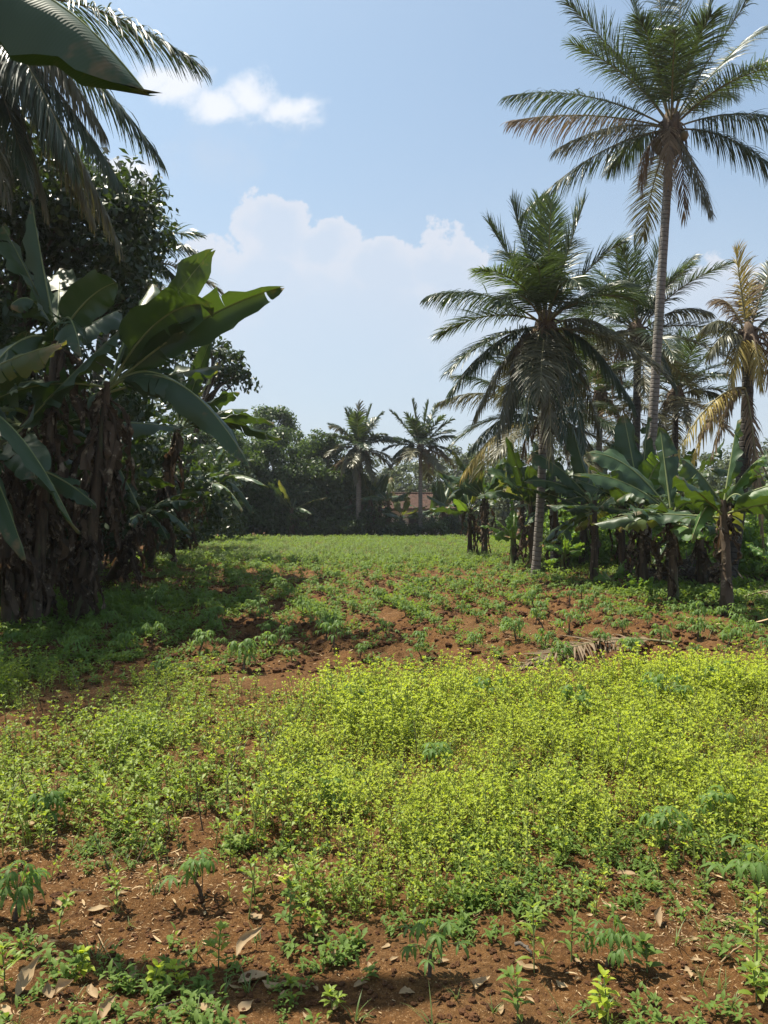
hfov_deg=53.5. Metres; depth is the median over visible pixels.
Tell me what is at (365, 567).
cassava seedling
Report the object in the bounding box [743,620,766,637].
cassava seedling
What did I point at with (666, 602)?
cassava seedling
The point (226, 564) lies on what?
cassava seedling
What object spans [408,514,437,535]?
hedge bush
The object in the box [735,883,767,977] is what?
sprig
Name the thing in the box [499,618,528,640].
cassava seedling
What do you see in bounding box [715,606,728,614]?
cassava seedling
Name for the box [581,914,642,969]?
cassava seedling
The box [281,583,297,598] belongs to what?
cassava seedling
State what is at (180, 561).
cassava seedling
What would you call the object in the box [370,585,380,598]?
cassava seedling
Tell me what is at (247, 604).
cassava seedling
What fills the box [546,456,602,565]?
banana plant
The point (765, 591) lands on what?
fallen frond
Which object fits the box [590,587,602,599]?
cassava seedling
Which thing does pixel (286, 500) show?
banana plant
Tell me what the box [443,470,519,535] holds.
distant tree
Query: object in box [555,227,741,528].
coconut palm
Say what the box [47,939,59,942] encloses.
dry leaf
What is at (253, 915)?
dry leaf
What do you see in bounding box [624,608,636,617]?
cassava seedling
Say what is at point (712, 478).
distant tree
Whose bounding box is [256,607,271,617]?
cassava seedling
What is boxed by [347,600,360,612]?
cassava seedling
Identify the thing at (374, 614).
cassava seedling
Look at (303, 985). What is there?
dry leaf
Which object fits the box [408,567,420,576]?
cassava seedling
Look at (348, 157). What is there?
sky
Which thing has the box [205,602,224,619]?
cassava seedling
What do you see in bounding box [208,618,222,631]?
cassava seedling
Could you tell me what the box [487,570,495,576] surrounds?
cassava seedling
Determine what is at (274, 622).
cassava seedling
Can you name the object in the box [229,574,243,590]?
cassava seedling
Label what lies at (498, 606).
cassava seedling
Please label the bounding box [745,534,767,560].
banana plant
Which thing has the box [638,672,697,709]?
cassava seedling
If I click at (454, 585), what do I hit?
cassava seedling
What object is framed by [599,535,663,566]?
cassava bush
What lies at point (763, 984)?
sprig
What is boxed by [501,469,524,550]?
banana plant
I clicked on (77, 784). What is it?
green weeds
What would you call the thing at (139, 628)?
cassava seedling
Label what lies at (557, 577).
cassava seedling
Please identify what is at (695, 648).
cassava seedling
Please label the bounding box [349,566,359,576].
cassava seedling
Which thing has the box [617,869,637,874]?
dry leaf
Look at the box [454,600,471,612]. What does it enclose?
cassava seedling
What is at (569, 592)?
cassava seedling
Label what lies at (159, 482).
banana plant
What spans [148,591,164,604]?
cassava seedling
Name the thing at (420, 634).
cassava seedling
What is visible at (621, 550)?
banana plant
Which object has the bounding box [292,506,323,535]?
hedge bush
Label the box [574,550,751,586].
bush
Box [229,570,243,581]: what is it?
cassava seedling
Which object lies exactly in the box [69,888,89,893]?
dry leaf
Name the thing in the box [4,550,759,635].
leaf litter
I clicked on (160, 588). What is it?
cassava seedling
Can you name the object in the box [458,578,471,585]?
cassava seedling
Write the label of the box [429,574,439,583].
cassava seedling
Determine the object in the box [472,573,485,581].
cassava seedling
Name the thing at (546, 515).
cassava bush
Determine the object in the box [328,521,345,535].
hedge bush
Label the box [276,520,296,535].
hedge bush
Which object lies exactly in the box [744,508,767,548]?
cassava bush
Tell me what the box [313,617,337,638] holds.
cassava seedling
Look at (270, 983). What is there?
dry leaf
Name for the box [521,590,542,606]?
cassava seedling
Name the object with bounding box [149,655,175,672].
cassava seedling
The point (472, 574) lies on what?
cassava seedling
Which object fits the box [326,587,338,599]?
cassava seedling
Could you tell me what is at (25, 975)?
dry leaf
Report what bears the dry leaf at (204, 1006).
on the ground at (550, 973)
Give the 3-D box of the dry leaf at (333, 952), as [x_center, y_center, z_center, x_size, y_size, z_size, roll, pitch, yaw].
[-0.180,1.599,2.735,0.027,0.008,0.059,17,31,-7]
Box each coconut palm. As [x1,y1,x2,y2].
[0,0,212,264]
[318,400,402,536]
[381,398,458,534]
[420,186,673,575]
[434,320,639,558]
[497,0,767,568]
[527,309,699,520]
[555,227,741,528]
[607,318,754,495]
[673,239,767,577]
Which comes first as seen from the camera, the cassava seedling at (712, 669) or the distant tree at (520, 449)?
the cassava seedling at (712, 669)
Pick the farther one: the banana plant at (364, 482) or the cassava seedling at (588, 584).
the banana plant at (364, 482)
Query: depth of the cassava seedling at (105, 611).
10.62 m
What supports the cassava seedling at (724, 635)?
on the ground at (550, 973)
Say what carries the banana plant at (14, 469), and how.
on the ground at (550, 973)
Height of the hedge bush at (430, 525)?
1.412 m
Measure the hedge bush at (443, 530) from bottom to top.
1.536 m
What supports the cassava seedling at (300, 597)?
on the ground at (550, 973)
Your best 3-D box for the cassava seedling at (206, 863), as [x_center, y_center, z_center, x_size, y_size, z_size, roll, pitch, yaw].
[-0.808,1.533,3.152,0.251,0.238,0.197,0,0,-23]
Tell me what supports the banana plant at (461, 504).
on the ground at (550, 973)
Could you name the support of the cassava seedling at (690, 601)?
on the ground at (550, 973)
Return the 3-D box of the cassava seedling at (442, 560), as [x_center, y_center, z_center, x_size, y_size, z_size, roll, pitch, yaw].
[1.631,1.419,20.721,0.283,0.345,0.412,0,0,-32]
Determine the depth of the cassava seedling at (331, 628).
8.42 m
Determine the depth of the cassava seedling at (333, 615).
9.73 m
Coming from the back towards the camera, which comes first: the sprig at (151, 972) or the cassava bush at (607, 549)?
the cassava bush at (607, 549)
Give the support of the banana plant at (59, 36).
on the ground at (550, 973)
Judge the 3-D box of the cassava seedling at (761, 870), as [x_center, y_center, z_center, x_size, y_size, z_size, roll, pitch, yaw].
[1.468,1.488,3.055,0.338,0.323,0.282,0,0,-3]
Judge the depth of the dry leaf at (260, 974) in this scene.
2.66 m
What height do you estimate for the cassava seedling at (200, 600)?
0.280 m
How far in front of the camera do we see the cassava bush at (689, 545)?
18.23 m
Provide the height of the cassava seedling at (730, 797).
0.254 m
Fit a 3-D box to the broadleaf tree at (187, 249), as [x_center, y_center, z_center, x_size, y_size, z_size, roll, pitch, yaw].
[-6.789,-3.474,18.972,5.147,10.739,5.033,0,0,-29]
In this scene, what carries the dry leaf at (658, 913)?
on the ground at (550, 973)
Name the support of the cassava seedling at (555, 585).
on the ground at (550, 973)
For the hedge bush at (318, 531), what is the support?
on the ground at (550, 973)
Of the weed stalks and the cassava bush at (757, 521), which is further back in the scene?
the cassava bush at (757, 521)
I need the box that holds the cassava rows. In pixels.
[162,534,508,566]
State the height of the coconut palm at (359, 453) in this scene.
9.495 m
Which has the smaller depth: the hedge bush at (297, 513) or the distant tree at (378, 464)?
the hedge bush at (297, 513)
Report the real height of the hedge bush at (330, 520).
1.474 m
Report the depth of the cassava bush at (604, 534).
23.77 m
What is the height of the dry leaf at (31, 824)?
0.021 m
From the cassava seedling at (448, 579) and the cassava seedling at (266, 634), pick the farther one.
the cassava seedling at (448, 579)
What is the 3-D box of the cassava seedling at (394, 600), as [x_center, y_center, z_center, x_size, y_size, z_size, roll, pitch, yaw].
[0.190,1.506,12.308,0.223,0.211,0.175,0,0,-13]
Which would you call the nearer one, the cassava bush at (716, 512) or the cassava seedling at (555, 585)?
the cassava seedling at (555, 585)
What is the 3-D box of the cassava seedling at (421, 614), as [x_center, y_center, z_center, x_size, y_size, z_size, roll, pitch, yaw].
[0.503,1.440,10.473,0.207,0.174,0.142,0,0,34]
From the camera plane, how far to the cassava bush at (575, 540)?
22.55 m
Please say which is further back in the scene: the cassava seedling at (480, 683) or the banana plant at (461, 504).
the banana plant at (461, 504)
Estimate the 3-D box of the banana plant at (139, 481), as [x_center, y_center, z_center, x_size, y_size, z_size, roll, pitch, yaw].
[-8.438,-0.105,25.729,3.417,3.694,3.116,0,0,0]
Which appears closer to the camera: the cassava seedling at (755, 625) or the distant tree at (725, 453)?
the cassava seedling at (755, 625)
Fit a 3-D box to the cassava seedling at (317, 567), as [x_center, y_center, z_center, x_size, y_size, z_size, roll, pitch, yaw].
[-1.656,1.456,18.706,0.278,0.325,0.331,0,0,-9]
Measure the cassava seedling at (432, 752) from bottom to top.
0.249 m
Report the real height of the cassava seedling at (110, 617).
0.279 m
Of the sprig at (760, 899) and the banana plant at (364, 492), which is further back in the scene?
the banana plant at (364, 492)
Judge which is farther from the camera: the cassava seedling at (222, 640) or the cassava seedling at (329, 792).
the cassava seedling at (222, 640)
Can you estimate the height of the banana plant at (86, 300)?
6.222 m
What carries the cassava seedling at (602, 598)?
on the ground at (550, 973)
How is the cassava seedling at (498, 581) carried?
on the ground at (550, 973)
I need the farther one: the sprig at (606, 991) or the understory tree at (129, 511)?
the understory tree at (129, 511)
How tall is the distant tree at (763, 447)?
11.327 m
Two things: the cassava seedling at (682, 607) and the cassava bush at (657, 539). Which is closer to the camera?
the cassava seedling at (682, 607)
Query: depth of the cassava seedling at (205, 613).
9.92 m
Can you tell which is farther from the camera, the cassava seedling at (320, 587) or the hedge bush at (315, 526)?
the hedge bush at (315, 526)
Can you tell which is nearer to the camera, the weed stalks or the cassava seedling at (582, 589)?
the weed stalks
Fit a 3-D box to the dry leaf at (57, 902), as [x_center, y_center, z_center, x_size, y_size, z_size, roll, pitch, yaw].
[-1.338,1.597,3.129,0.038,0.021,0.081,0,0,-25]
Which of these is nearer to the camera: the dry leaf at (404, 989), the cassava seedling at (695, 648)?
the dry leaf at (404, 989)
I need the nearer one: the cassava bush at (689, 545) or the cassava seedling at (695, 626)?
the cassava seedling at (695, 626)
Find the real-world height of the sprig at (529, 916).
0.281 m
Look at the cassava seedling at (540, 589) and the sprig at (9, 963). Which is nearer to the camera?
the sprig at (9, 963)
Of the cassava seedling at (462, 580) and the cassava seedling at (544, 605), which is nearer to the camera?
the cassava seedling at (544, 605)
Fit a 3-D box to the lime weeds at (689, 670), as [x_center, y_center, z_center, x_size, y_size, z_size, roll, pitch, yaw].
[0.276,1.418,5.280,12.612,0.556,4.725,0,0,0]
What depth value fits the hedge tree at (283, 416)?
59.19 m
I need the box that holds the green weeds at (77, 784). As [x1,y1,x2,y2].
[0,645,767,920]
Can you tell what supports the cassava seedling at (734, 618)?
on the ground at (550, 973)
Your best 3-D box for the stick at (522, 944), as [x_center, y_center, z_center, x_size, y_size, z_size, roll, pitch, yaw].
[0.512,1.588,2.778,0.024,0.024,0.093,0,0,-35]
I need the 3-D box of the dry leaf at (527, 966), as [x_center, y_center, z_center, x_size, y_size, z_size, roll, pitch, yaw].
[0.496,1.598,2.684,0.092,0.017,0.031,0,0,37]
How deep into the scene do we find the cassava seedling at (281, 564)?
20.19 m
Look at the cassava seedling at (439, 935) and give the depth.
2.62 m
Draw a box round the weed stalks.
[0,649,767,891]
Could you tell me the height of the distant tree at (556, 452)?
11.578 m
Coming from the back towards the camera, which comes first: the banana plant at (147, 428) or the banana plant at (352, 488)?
the banana plant at (352, 488)
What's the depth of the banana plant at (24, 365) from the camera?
9.21 m
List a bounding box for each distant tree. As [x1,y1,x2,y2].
[330,457,403,508]
[375,459,425,508]
[393,460,459,508]
[405,445,485,504]
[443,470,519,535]
[449,444,506,532]
[484,479,573,534]
[493,446,566,513]
[527,444,592,496]
[570,441,614,478]
[640,445,696,467]
[678,446,729,486]
[692,467,734,489]
[697,443,764,485]
[715,469,767,491]
[724,437,767,482]
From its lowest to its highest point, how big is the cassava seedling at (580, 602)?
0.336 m
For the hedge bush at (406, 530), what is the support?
on the ground at (550, 973)
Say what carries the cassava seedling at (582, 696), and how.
on the ground at (550, 973)
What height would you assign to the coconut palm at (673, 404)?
9.613 m
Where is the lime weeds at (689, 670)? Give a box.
[0,638,767,922]
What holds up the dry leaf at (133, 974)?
on the ground at (550, 973)
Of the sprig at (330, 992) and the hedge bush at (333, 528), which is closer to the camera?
the sprig at (330, 992)
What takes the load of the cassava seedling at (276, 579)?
on the ground at (550, 973)
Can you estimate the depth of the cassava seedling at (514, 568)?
18.16 m
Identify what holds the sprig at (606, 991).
on the ground at (550, 973)
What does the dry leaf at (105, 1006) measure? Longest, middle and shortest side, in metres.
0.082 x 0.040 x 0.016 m
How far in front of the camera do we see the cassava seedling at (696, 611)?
10.34 m
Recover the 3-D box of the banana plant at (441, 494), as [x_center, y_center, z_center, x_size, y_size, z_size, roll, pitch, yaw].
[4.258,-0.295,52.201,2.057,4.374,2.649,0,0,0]
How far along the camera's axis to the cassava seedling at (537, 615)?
10.36 m
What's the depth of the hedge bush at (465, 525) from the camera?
50.77 m
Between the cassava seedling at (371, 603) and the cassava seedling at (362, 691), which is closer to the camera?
the cassava seedling at (362, 691)
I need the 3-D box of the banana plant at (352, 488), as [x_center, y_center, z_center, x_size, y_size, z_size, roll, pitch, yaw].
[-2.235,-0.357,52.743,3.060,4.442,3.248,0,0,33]
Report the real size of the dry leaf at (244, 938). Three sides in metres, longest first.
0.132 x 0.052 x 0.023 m
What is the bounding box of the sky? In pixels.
[1,0,767,505]
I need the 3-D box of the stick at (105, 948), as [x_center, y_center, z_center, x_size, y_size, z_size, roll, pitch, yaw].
[-0.993,1.602,2.758,0.007,0.016,0.349,0,0,-34]
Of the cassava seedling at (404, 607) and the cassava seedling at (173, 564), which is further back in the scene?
the cassava seedling at (173, 564)
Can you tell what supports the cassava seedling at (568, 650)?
on the ground at (550, 973)
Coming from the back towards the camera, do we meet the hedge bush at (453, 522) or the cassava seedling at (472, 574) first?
the hedge bush at (453, 522)
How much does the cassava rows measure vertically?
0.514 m
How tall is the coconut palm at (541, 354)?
9.725 m
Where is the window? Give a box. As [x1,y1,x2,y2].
[409,516,417,525]
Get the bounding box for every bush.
[243,524,266,535]
[252,504,269,535]
[262,498,284,535]
[275,513,286,534]
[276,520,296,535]
[283,507,314,535]
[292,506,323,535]
[307,520,325,535]
[319,515,339,534]
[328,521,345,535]
[335,520,358,535]
[338,515,370,536]
[349,505,376,535]
[362,516,384,534]
[372,517,408,535]
[373,495,396,526]
[382,520,411,535]
[396,524,416,535]
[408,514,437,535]
[416,519,451,535]
[424,515,451,535]
[436,515,458,534]
[453,513,478,534]
[542,520,577,555]
[543,495,579,537]
[543,503,573,538]
[560,501,607,533]
[560,531,610,562]
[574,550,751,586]
[579,515,626,558]
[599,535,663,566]
[629,528,691,561]
[647,524,716,572]
[653,525,662,535]
[662,518,718,556]
[707,518,767,580]
[709,524,767,582]
[714,501,758,536]
[744,506,767,573]
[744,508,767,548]
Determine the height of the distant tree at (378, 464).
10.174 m
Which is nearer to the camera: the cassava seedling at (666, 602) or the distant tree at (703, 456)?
the cassava seedling at (666, 602)
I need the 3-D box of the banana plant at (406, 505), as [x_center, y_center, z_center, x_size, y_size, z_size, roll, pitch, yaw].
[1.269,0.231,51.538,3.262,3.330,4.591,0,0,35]
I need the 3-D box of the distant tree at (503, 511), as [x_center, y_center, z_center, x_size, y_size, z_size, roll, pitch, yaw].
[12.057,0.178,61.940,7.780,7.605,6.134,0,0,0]
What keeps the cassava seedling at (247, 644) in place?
on the ground at (550, 973)
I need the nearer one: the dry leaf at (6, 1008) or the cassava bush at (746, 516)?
the dry leaf at (6, 1008)
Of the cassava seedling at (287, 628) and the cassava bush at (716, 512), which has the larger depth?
the cassava bush at (716, 512)
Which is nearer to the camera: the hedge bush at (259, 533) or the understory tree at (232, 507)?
the understory tree at (232, 507)
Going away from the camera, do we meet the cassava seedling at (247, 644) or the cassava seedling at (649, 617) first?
the cassava seedling at (247, 644)
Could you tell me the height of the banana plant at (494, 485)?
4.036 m
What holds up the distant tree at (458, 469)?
on the ground at (550, 973)
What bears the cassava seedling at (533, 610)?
on the ground at (550, 973)
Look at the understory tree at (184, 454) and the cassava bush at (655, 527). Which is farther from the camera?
the cassava bush at (655, 527)
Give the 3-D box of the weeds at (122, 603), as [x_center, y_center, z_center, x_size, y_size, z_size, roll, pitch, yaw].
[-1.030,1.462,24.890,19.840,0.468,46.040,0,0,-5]
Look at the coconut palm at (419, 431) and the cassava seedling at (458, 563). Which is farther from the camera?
the coconut palm at (419, 431)
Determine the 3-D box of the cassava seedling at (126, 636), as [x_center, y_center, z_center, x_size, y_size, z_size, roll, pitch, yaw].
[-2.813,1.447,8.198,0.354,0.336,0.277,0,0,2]
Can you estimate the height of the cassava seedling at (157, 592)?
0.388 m
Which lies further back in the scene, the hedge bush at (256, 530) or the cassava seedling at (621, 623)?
the hedge bush at (256, 530)
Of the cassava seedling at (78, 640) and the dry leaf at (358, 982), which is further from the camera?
the cassava seedling at (78, 640)
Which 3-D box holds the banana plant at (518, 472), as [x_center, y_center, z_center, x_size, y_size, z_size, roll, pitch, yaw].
[3.888,-0.141,21.460,2.749,3.792,2.276,0,0,0]
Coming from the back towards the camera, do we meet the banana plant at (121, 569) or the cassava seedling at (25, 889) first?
the banana plant at (121, 569)
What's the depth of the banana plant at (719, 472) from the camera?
21.80 m
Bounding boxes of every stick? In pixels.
[97,934,121,972]
[154,1000,186,1008]
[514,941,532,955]
[720,942,751,962]
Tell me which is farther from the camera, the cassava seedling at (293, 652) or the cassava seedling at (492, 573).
the cassava seedling at (492, 573)
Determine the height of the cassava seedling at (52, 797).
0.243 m
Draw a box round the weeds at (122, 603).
[0,533,767,1023]
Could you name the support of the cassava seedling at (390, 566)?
on the ground at (550, 973)
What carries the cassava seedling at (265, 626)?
on the ground at (550, 973)
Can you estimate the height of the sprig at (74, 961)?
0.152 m
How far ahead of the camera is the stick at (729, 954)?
2.68 m
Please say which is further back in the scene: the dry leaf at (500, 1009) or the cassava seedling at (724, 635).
the cassava seedling at (724, 635)
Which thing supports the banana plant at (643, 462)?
on the ground at (550, 973)
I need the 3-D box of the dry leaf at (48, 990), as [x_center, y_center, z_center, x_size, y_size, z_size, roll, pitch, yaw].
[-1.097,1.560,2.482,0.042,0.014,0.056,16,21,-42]
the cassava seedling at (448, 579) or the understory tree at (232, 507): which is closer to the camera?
the cassava seedling at (448, 579)
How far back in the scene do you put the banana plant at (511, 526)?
22.94 m
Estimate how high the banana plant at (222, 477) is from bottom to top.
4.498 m
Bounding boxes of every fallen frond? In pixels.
[506,634,672,669]
[744,590,767,596]
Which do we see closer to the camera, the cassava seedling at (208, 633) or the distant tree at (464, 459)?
the cassava seedling at (208, 633)
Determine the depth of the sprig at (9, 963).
2.52 m
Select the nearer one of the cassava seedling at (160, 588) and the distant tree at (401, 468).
the cassava seedling at (160, 588)
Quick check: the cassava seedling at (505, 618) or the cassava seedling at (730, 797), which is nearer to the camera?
the cassava seedling at (730, 797)
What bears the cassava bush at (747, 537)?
on the ground at (550, 973)
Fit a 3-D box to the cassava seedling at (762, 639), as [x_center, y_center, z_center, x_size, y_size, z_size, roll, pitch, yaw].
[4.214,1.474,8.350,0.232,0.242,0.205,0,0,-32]
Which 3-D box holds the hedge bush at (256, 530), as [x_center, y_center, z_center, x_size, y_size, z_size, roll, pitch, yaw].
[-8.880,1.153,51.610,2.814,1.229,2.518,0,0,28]
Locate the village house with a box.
[375,492,454,535]
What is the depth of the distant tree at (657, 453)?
91.14 m
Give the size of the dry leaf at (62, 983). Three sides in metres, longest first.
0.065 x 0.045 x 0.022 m
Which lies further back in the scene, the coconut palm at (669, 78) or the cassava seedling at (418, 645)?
the coconut palm at (669, 78)
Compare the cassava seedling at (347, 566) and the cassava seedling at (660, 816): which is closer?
the cassava seedling at (660, 816)
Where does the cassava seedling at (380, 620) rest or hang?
on the ground at (550, 973)
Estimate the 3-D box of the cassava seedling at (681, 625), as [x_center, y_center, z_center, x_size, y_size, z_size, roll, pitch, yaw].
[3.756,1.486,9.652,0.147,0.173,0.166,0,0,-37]
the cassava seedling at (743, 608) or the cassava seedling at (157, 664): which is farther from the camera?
the cassava seedling at (743, 608)
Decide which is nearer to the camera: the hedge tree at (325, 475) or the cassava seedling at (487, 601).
the cassava seedling at (487, 601)
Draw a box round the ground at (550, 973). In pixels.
[0,513,767,1023]
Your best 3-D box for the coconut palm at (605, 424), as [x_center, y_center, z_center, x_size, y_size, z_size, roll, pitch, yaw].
[4.905,-1.905,23.811,5.958,7.615,6.453,0,0,19]
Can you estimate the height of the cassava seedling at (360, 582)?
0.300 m
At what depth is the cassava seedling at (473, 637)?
8.81 m
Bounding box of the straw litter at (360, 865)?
[0,575,767,1023]
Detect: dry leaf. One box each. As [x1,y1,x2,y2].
[0,1004,11,1014]
[14,820,39,826]
[15,954,39,996]
[42,982,54,997]
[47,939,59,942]
[53,896,62,905]
[55,978,72,994]
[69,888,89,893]
[86,983,97,997]
[87,904,108,910]
[99,992,116,1017]
[128,965,136,981]
[198,1000,218,1011]
[236,926,262,955]
[238,969,270,982]
[238,1000,252,1011]
[250,912,261,918]
[253,886,265,893]
[262,980,278,989]
[280,980,306,986]
[330,949,336,965]
[353,979,366,986]
[399,986,414,993]
[434,957,448,962]
[470,975,489,988]
[498,1005,503,1013]
[515,959,537,969]
[556,980,567,987]
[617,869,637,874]
[654,906,662,926]
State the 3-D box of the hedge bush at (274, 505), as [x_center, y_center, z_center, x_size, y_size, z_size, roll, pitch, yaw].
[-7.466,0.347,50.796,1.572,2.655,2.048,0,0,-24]
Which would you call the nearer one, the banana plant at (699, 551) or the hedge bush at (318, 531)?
the banana plant at (699, 551)
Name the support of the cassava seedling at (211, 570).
on the ground at (550, 973)
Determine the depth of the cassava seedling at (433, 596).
12.34 m
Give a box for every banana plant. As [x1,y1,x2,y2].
[0,0,159,95]
[0,200,122,626]
[0,249,283,625]
[0,321,179,598]
[0,330,79,606]
[0,331,120,627]
[0,340,80,561]
[6,373,67,568]
[58,419,174,575]
[105,469,204,587]
[122,457,181,535]
[138,451,229,555]
[141,342,280,568]
[176,448,268,550]
[242,480,278,535]
[268,480,326,535]
[325,474,367,516]
[338,484,372,534]
[345,469,388,534]
[352,476,409,535]
[360,477,412,535]
[379,492,431,525]
[401,491,440,520]
[427,484,479,535]
[429,470,506,554]
[432,477,455,535]
[437,446,511,555]
[476,437,572,566]
[481,500,543,565]
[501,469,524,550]
[510,468,590,565]
[515,423,654,581]
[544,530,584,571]
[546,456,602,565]
[547,412,726,587]
[558,472,649,575]
[573,427,739,600]
[594,559,635,586]
[618,419,767,615]
[620,470,761,585]
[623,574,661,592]
[656,439,724,544]
[710,449,767,486]
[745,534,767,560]
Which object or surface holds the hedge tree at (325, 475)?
on the ground at (550, 973)
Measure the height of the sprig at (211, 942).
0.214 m
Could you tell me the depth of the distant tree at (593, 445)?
87.77 m
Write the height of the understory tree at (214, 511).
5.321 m
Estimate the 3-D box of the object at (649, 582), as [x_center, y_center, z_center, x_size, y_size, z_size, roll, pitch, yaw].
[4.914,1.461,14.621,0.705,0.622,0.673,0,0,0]
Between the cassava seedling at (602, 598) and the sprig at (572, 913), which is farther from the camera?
the cassava seedling at (602, 598)
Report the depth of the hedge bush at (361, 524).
50.55 m
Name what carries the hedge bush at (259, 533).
on the ground at (550, 973)
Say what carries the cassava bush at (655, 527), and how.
on the ground at (550, 973)
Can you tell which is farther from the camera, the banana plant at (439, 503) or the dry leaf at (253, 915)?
the banana plant at (439, 503)
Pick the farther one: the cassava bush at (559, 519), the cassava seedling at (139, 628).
the cassava bush at (559, 519)
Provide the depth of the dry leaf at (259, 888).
3.24 m
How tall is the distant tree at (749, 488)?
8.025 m
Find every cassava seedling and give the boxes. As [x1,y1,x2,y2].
[0,860,51,921]
[1,628,22,641]
[27,791,74,832]
[62,635,85,657]
[84,621,100,631]
[98,609,112,623]
[100,611,119,628]
[106,631,139,650]
[136,622,152,633]
[140,621,168,643]
[144,586,171,604]
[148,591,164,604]
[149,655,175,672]
[151,584,168,594]
[158,849,217,896]
[166,561,177,569]
[177,558,188,568]
[191,629,215,652]
[196,598,211,607]
[196,607,219,620]
[203,566,219,577]
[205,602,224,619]
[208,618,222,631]
[215,637,229,643]
[222,561,232,567]
[227,638,262,670]
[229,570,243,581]
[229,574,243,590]
[243,599,254,607]
[248,595,272,616]
[254,631,277,647]
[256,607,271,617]
[256,621,270,630]
[265,571,279,578]
[268,575,283,587]
[270,620,277,628]
[273,625,292,644]
[275,579,286,587]
[276,591,288,601]
[277,560,290,570]
[280,645,298,661]
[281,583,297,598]
[294,567,307,578]
[294,595,312,614]
[303,578,320,586]
[311,565,321,575]
[312,778,348,815]
[313,607,327,618]
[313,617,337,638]
[315,585,324,594]
[320,616,353,646]
[324,613,337,624]
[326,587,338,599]
[330,568,344,580]
[330,600,342,606]
[338,580,347,587]
[338,683,367,699]
[342,563,353,572]
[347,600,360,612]
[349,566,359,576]
[353,577,364,589]
[354,641,371,657]
[358,565,371,576]
[361,601,379,617]
[369,574,377,584]
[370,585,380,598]
[370,611,380,622]
[374,588,387,601]
[375,617,383,625]
[375,620,393,636]
[384,563,398,575]
[389,599,397,608]
[393,918,476,976]
[398,600,412,615]
[404,583,424,596]
[406,642,426,658]
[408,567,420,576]
[412,627,431,647]
[414,610,426,622]
[415,574,429,586]
[419,741,453,770]
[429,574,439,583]
[429,616,440,625]
[431,594,439,602]
[436,625,451,634]
[437,595,448,606]
[438,558,448,564]
[443,575,458,585]
[447,581,463,594]
[453,570,463,577]
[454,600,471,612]
[455,561,465,571]
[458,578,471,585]
[462,562,473,573]
[466,570,476,582]
[466,632,483,648]
[470,608,481,619]
[470,676,511,707]
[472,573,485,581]
[477,600,491,606]
[481,584,496,595]
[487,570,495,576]
[495,579,506,590]
[496,603,504,612]
[499,616,514,632]
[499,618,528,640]
[508,564,518,574]
[508,579,522,590]
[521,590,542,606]
[528,608,541,623]
[529,607,547,628]
[531,628,559,649]
[532,569,544,582]
[532,584,542,597]
[535,598,553,610]
[549,640,573,664]
[552,573,563,583]
[554,584,561,592]
[555,609,587,634]
[558,684,594,719]
[561,586,577,605]
[573,600,596,616]
[575,585,588,598]
[577,595,593,607]
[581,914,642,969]
[584,582,591,589]
[588,627,612,647]
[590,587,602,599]
[596,600,615,614]
[597,594,608,601]
[602,616,615,628]
[611,618,633,632]
[616,632,644,652]
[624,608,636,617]
[624,638,643,653]
[638,613,652,624]
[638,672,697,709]
[638,805,693,850]
[651,623,671,643]
[663,601,672,608]
[668,603,689,618]
[676,623,686,630]
[682,785,736,822]
[686,642,703,655]
[687,617,714,640]
[688,597,703,608]
[689,602,714,623]
[699,833,767,918]
[702,660,731,687]
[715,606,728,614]
[718,626,746,649]
[728,603,748,618]
[729,613,751,628]
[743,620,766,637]
[758,637,767,654]
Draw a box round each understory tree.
[26,339,173,567]
[68,367,219,566]
[133,430,243,550]
[176,441,256,541]
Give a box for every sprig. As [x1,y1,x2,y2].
[0,941,26,989]
[47,891,76,932]
[59,944,90,982]
[72,944,94,982]
[102,867,128,905]
[145,958,165,994]
[164,959,189,985]
[202,920,230,968]
[273,878,302,933]
[281,973,305,995]
[298,897,323,939]
[319,984,346,1018]
[496,963,532,1023]
[515,901,553,972]
[558,908,592,961]
[587,964,621,1018]
[629,931,663,972]
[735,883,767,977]
[736,960,767,1002]
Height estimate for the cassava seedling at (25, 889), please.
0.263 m
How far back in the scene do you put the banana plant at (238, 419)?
19.38 m
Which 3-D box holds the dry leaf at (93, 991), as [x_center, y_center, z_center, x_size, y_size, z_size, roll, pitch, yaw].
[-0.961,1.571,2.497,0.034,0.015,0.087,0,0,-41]
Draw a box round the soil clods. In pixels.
[0,575,767,1023]
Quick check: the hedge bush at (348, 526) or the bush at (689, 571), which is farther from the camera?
the hedge bush at (348, 526)
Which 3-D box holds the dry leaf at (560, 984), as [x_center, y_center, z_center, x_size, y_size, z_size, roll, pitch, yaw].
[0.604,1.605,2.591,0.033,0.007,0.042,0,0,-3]
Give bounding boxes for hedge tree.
[177,428,257,533]
[215,430,294,535]
[244,425,324,535]
[249,403,300,469]
[276,428,365,535]
[303,465,382,535]
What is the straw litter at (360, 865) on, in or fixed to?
on the ground at (550, 973)
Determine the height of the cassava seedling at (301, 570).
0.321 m
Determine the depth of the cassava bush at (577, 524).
27.12 m
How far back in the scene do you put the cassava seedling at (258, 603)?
10.94 m
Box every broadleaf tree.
[0,106,194,478]
[0,138,223,393]
[142,336,262,555]
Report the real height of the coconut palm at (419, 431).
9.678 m
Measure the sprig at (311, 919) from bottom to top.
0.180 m
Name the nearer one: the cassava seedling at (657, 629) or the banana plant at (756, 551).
the cassava seedling at (657, 629)

